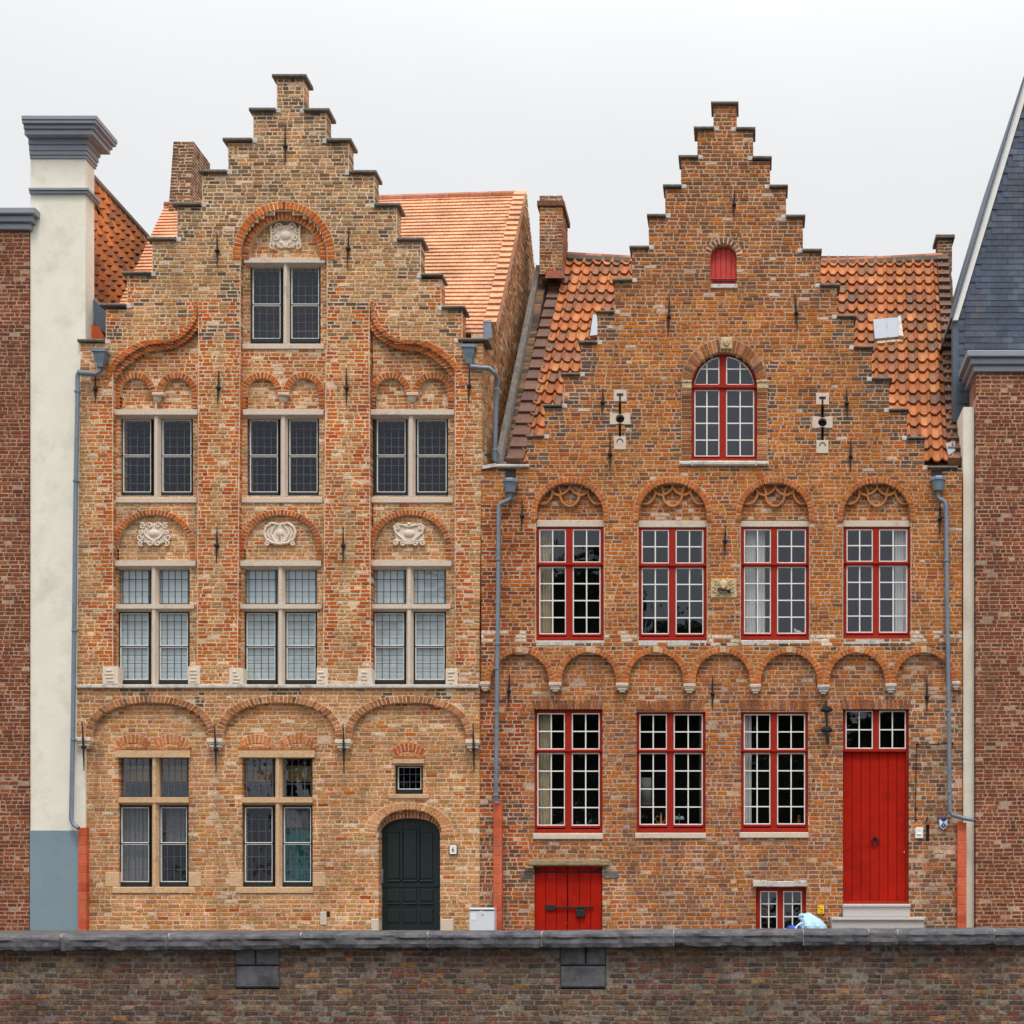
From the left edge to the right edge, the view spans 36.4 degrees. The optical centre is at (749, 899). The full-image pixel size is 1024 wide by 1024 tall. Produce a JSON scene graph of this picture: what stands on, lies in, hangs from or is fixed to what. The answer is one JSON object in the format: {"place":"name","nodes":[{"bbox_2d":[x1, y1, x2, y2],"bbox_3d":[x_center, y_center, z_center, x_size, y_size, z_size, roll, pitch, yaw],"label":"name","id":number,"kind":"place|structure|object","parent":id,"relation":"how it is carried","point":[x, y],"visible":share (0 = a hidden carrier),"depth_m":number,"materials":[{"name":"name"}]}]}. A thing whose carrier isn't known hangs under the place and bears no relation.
{"place":"outdoors","nodes":[
{"label":"outdoors","id":0,"kind":"place"},
{"bbox_2d":[0,929,567,932],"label":"street","id":1,"kind":"structure","parent":0,"point":[109,931],"depth_m":23.22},
{"bbox_2d":[0,207,39,929],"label":"brick house","id":2,"kind":"structure","parent":1,"relation":"on","point":[16,225],"depth_m":24.00,"materials":[{"name":"red brick"}]},
{"bbox_2d":[22,115,149,929],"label":"town house","id":3,"kind":"structure","parent":1,"relation":"on","point":[89,234],"depth_m":24.03,"materials":[{"name":"white plaster"},{"name":"clay tile"},{"name":"grey paint"}]},
{"bbox_2d":[469,908,496,930],"bbox_3d":[-4.183,0.300,23.907,0.396,0.359,0.317,0,0,0],"label":"utility cabinet","id":4,"kind":"object","parent":1,"relation":"on","point":[482,919],"visible":0.98,"depth_m":23.76,"materials":[{"name":"grey plastic"}]},
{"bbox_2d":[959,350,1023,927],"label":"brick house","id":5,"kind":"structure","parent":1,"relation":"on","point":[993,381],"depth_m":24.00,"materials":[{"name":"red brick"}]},
{"bbox_2d":[0,0,1023,302],"label":"sky","id":6,"kind":"structure","parent":0,"point":[884,123],"materials":[{"name":"white"}]},
{"bbox_2d":[786,923,801,928],"bbox_3d":[0.682,0.414,23.625,0.262,0.132,0.211,0,0,0],"label":"plastic bag","id":7,"kind":"object","parent":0,"point":[793,927],"visible":0.75,"depth_m":23.55,"materials":[{"name":"blue plastic"}]},
{"bbox_2d":[798,913,826,928],"bbox_3d":[0.974,0.338,23.654,0.445,0.285,0.345,0,0,0],"label":"plastic bag","id":8,"kind":"object","parent":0,"point":[809,920],"visible":0.83,"depth_m":23.55,"materials":[{"name":"blue plastic"}]},
{"label":"ground","id":9,"kind":"structure","parent":0,"visible":0},
{"bbox_2d":[69,74,534,930],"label":"brick house","id":10,"kind":"structure","parent":9,"relation":"on","point":[293,378],"depth_m":24.08,"materials":[{"name":"brick"}]},
{"bbox_2d":[123,808,147,880],"bbox_3d":[-9.801,-0.896,24.269,0.494,1.234,0.052,0,0,-2],"label":"curtain","id":11,"kind":"object","parent":10,"relation":"hanging from","point":[138,839],"visible":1,"depth_m":24.27,"materials":[{"name":"white fabric"}]},
{"bbox_2d":[112,750,190,892],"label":"window","id":12,"kind":"structure","parent":10,"relation":"in","point":[168,863],"depth_m":24.15,"materials":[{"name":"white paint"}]},
{"bbox_2d":[125,766,186,781],"bbox_3d":[-9.511,-2.018,24.355,1.115,0.257,0.024,0,0,0],"label":"roller blind","id":13,"kind":"object","parent":10,"relation":"attached to","point":[130,776],"visible":0.55,"depth_m":24.36,"materials":[{"name":"grey fabric"}]},
{"bbox_2d":[115,561,196,684],"bbox_3d":[-9.423,-4.385,24.207,1.330,1.954,0.275,0,0,0],"label":"window","id":14,"kind":"structure","parent":10,"relation":"in","point":[154,608],"depth_m":24.22,"materials":[{"name":"grey glass"}]},
{"bbox_2d":[115,409,197,502],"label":"window","id":15,"kind":"structure","parent":10,"relation":"in","point":[159,456],"depth_m":24.21,"materials":[{"name":"glass"}]},
{"bbox_2d":[166,808,185,841],"bbox_3d":[-9.135,-1.188,24.296,0.319,0.622,0.052,0,0,-2],"label":"curtain","id":16,"kind":"object","parent":10,"relation":"hanging from","point":[177,826],"visible":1,"depth_m":24.30,"materials":[{"name":"white fabric"}]},
{"bbox_2d":[236,750,314,892],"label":"window","id":17,"kind":"structure","parent":10,"relation":"in","point":[266,802],"depth_m":24.15,"materials":[{"name":"white paint"}]},
{"bbox_2d":[248,766,310,781],"bbox_3d":[-7.542,-2.018,24.355,1.121,0.257,0.024,0,0,0],"label":"roller blind","id":18,"kind":"object","parent":10,"relation":"attached to","point":[288,776],"visible":0.5,"depth_m":24.36,"materials":[{"name":"grey fabric"}]},
{"bbox_2d":[240,561,321,684],"bbox_3d":[-7.422,-4.385,24.207,1.300,1.954,0.275,0,0,0],"label":"window","id":19,"kind":"structure","parent":10,"relation":"in","point":[281,607],"depth_m":24.24,"materials":[{"name":"glass"}]},
{"bbox_2d":[242,409,323,502],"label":"window","id":20,"kind":"structure","parent":10,"relation":"in","point":[285,456],"depth_m":24.21,"materials":[{"name":"grey glass"}]},
{"bbox_2d":[242,258,325,349],"bbox_3d":[-7.371,-9.427,24.200,1.325,1.426,0.260,0,0,0],"label":"window","id":21,"kind":"structure","parent":10,"relation":"in","point":[286,292],"depth_m":24.21,"materials":[{"name":"grey glass"}]},
{"bbox_2d":[285,827,309,880],"bbox_3d":[-7.223,-0.689,24.288,0.486,0.932,0.055,0,0,0],"label":"curtain","id":22,"kind":"object","parent":10,"relation":"hanging from","point":[290,850],"visible":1,"depth_m":24.28,"materials":[{"name":"teal fabric"}]},
{"bbox_2d":[285,808,309,827],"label":"curtain","id":23,"kind":"object","parent":10,"relation":"hanging from","point":[290,813],"visible":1,"depth_m":24.26,"materials":[{"name":"grey fabric"}]},
{"bbox_2d":[389,759,428,798],"bbox_3d":[-5.386,-1.914,24.574,0.639,0.625,1.097,0,0,0],"label":"window","id":24,"kind":"structure","parent":10,"relation":"in","point":[409,779],"depth_m":24.14,"materials":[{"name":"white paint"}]},
{"bbox_2d":[381,818,439,929],"bbox_3d":[-5.435,-0.335,24.311,0.985,1.946,0.127,0,0,0],"label":"door","id":25,"kind":"structure","parent":10,"relation":"in","point":[410,874],"depth_m":24.30,"materials":[{"name":"green paint"}]},
{"bbox_2d":[371,561,451,684],"bbox_3d":[-5.382,-4.385,24.207,1.335,1.954,0.275,0,0,0],"label":"window","id":26,"kind":"structure","parent":10,"relation":"in","point":[409,608],"depth_m":24.26,"materials":[{"name":"grey glass"}]},
{"bbox_2d":[371,409,454,502],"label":"window","id":27,"kind":"structure","parent":10,"relation":"in","point":[411,445],"depth_m":24.21,"materials":[{"name":"grey glass"}]},
{"bbox_2d":[449,844,456,854],"bbox_3d":[-4.683,-0.799,24.047,0.130,0.170,0.026,0,0,0],"label":"house number sign","id":28,"kind":"object","parent":10,"relation":"attached to","point":[452,849],"visible":1,"depth_m":24.04,"materials":[{"name":"white ceramic"}]},
{"bbox_2d":[480,101,973,929],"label":"brick house","id":29,"kind":"structure","parent":9,"relation":"on","point":[712,371],"depth_m":24.08,"materials":[{"name":"brick"}]},
{"bbox_2d":[539,715,549,824],"bbox_3d":[-3.285,-2.089,24.304,0.191,1.818,0.051,0,0,0],"label":"curtain","id":30,"kind":"object","parent":29,"relation":"hanging from","point":[544,777],"visible":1,"depth_m":24.32,"materials":[{"name":"beige fabric"}]},
{"bbox_2d":[541,531,551,632],"bbox_3d":[-3.263,-5.054,24.265,0.207,1.703,0.052,0,0,0],"label":"curtain","id":31,"kind":"object","parent":29,"relation":"hanging from","point":[546,590],"visible":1,"depth_m":24.26,"materials":[{"name":"beige fabric"}]},
{"bbox_2d":[533,710,602,838],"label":"window","id":32,"kind":"structure","parent":29,"relation":"in","point":[575,751],"depth_m":25.23,"materials":[{"name":"red paint"}]},
{"bbox_2d":[535,866,601,929],"bbox_3d":[-2.877,-0.008,24.140,1.069,1.061,0.110,0,0,0],"label":"cellar door","id":33,"kind":"structure","parent":29,"relation":"in","point":[584,907],"depth_m":24.13,"materials":[{"name":"red paint"}]},
{"bbox_2d":[536,520,603,645],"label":"window","id":34,"kind":"structure","parent":29,"relation":"in","point":[577,564],"depth_m":24.11,"materials":[{"name":"glass"}]},
{"bbox_2d":[641,778,651,804],"bbox_3d":[-1.657,-1.733,24.310,0.175,0.438,0.010,0,0,0],"label":"grey board","id":35,"kind":"object","parent":29,"relation":"attached to","point":[646,797],"visible":1,"depth_m":24.30,"materials":[{"name":"grey"}]},
{"bbox_2d":[654,813,664,823],"bbox_3d":[-1.435,-1.285,24.295,0.178,0.215,0.070,0,0,0],"label":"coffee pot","id":36,"kind":"object","parent":29,"relation":"on","point":[661,820],"visible":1,"depth_m":24.29,"materials":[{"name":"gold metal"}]},
{"bbox_2d":[635,712,705,838],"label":"window","id":37,"kind":"structure","parent":29,"relation":"in","point":[669,750],"depth_m":25.35,"materials":[{"name":"red paint"}]},
{"bbox_2d":[638,521,706,645],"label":"window","id":38,"kind":"structure","parent":29,"relation":"in","point":[672,586],"depth_m":24.48,"materials":[{"name":"red paint"}]},
{"bbox_2d":[675,816,683,819],"bbox_3d":[-1.130,-1.278,24.295,0.161,0.200,0.077,0,0,0],"label":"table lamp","id":39,"kind":"object","parent":29,"relation":"on","point":[680,818],"visible":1,"depth_m":24.27,"materials":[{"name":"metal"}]},
{"bbox_2d":[700,716,701,823],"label":"curtain","id":40,"kind":"object","parent":29,"relation":"hanging from","point":[700,769],"visible":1,"depth_m":24.30,"materials":[{"name":"beige fabric"}]},
{"bbox_2d":[701,531,701,574],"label":"curtain","id":41,"kind":"object","parent":29,"relation":"hanging from","point":[701,551],"visible":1,"depth_m":24.24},
{"bbox_2d":[692,354,756,459],"bbox_3d":[-0.407,-7.797,24.184,1.075,1.755,0.252,0,0,0],"label":"window","id":42,"kind":"structure","parent":29,"relation":"in","point":[724,391],"depth_m":24.31,"materials":[{"name":"grey glass"}]},
{"bbox_2d":[745,716,750,822],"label":"curtain","id":43,"kind":"object","parent":29,"relation":"hanging from","point":[747,774],"visible":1,"depth_m":24.30,"materials":[{"name":"white fabric"}]},
{"bbox_2d":[745,531,755,632],"bbox_3d":[0.003,-5.046,24.261,0.183,1.687,0.050,0,0,2],"label":"curtain","id":44,"kind":"object","parent":29,"relation":"hanging from","point":[750,589],"visible":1,"depth_m":24.26,"materials":[{"name":"white fabric"}]},
{"bbox_2d":[758,531,764,632],"bbox_3d":[0.183,-5.048,24.269,0.112,1.688,0.052,0,0,0],"label":"curtain","id":45,"kind":"object","parent":29,"relation":"hanging from","point":[761,579],"visible":1,"depth_m":24.27,"materials":[{"name":"white fabric"}]},
{"bbox_2d":[740,712,807,837],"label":"window","id":46,"kind":"structure","parent":29,"relation":"in","point":[778,751],"depth_m":24.19,"materials":[{"name":"red paint"}]},
{"bbox_2d":[741,521,808,644],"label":"window","id":47,"kind":"structure","parent":29,"relation":"in","point":[786,564],"depth_m":24.11,"materials":[{"name":"red paint"}]},
{"bbox_2d":[756,887,805,928],"bbox_3d":[0.491,0.162,24.735,0.832,0.761,1.220,0,0,0],"label":"window","id":48,"kind":"structure","parent":29,"relation":"in","point":[776,907],"depth_m":25.35,"materials":[{"name":"red paint"}]},
{"bbox_2d":[817,905,823,913],"bbox_3d":[1.116,0.152,24.051,0.102,0.130,0.018,0,0,0],"label":"marker plate","id":49,"kind":"object","parent":29,"relation":"attached to","point":[820,909],"visible":1,"depth_m":24.05,"materials":[{"name":"yellow metal"}]},
{"bbox_2d":[843,752,905,900],"bbox_3d":[1.978,-1.170,24.210,0.995,2.371,0.110,0,0,0],"label":"door","id":50,"kind":"structure","parent":29,"relation":"in","point":[874,783],"depth_m":24.21,"materials":[{"name":"red paint"}]},
{"bbox_2d":[843,521,910,643],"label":"window","id":51,"kind":"structure","parent":29,"relation":"in","point":[869,563],"depth_m":24.11,"materials":[{"name":"grey glass"}]},
{"bbox_2d":[894,531,905,631],"bbox_3d":[2.403,-5.070,24.264,0.207,1.672,0.051,0,0,3],"label":"curtain","id":52,"kind":"object","parent":29,"relation":"hanging from","point":[899,588],"visible":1,"depth_m":24.26,"materials":[{"name":"white fabric"}]},
{"bbox_2d":[915,828,922,837],"bbox_3d":[2.670,-1.058,24.048,0.122,0.169,0.074,0,0,0],"label":"doorbell","id":53,"kind":"object","parent":29,"relation":"attached to","point":[918,832],"visible":1,"depth_m":24.02,"materials":[{"name":"white paint"}]},
{"bbox_2d":[939,818,947,829],"bbox_3d":[3.052,-1.197,24.043,0.142,0.193,0.024,0,0,0],"label":"heritage shield","id":54,"kind":"object","parent":29,"relation":"attached to","point":[943,823],"visible":1,"depth_m":24.04,"materials":[{"name":"metal"}]},
{"bbox_2d":[939,77,1023,927],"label":"town house","id":55,"kind":"structure","parent":9,"relation":"on","point":[987,311],"depth_m":24.89,"materials":[{"name":"dark slate"},{"name":"red brick"},{"name":"white paint"}]},
{"label":"canal water","id":56,"kind":"structure","parent":0,"visible":0},
{"bbox_2d":[0,927,1023,1023],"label":"quay wall","id":57,"kind":"structure","parent":56,"relation":"in","point":[975,975],"depth_m":19.00,"materials":[{"name":"brick"}]}
]}

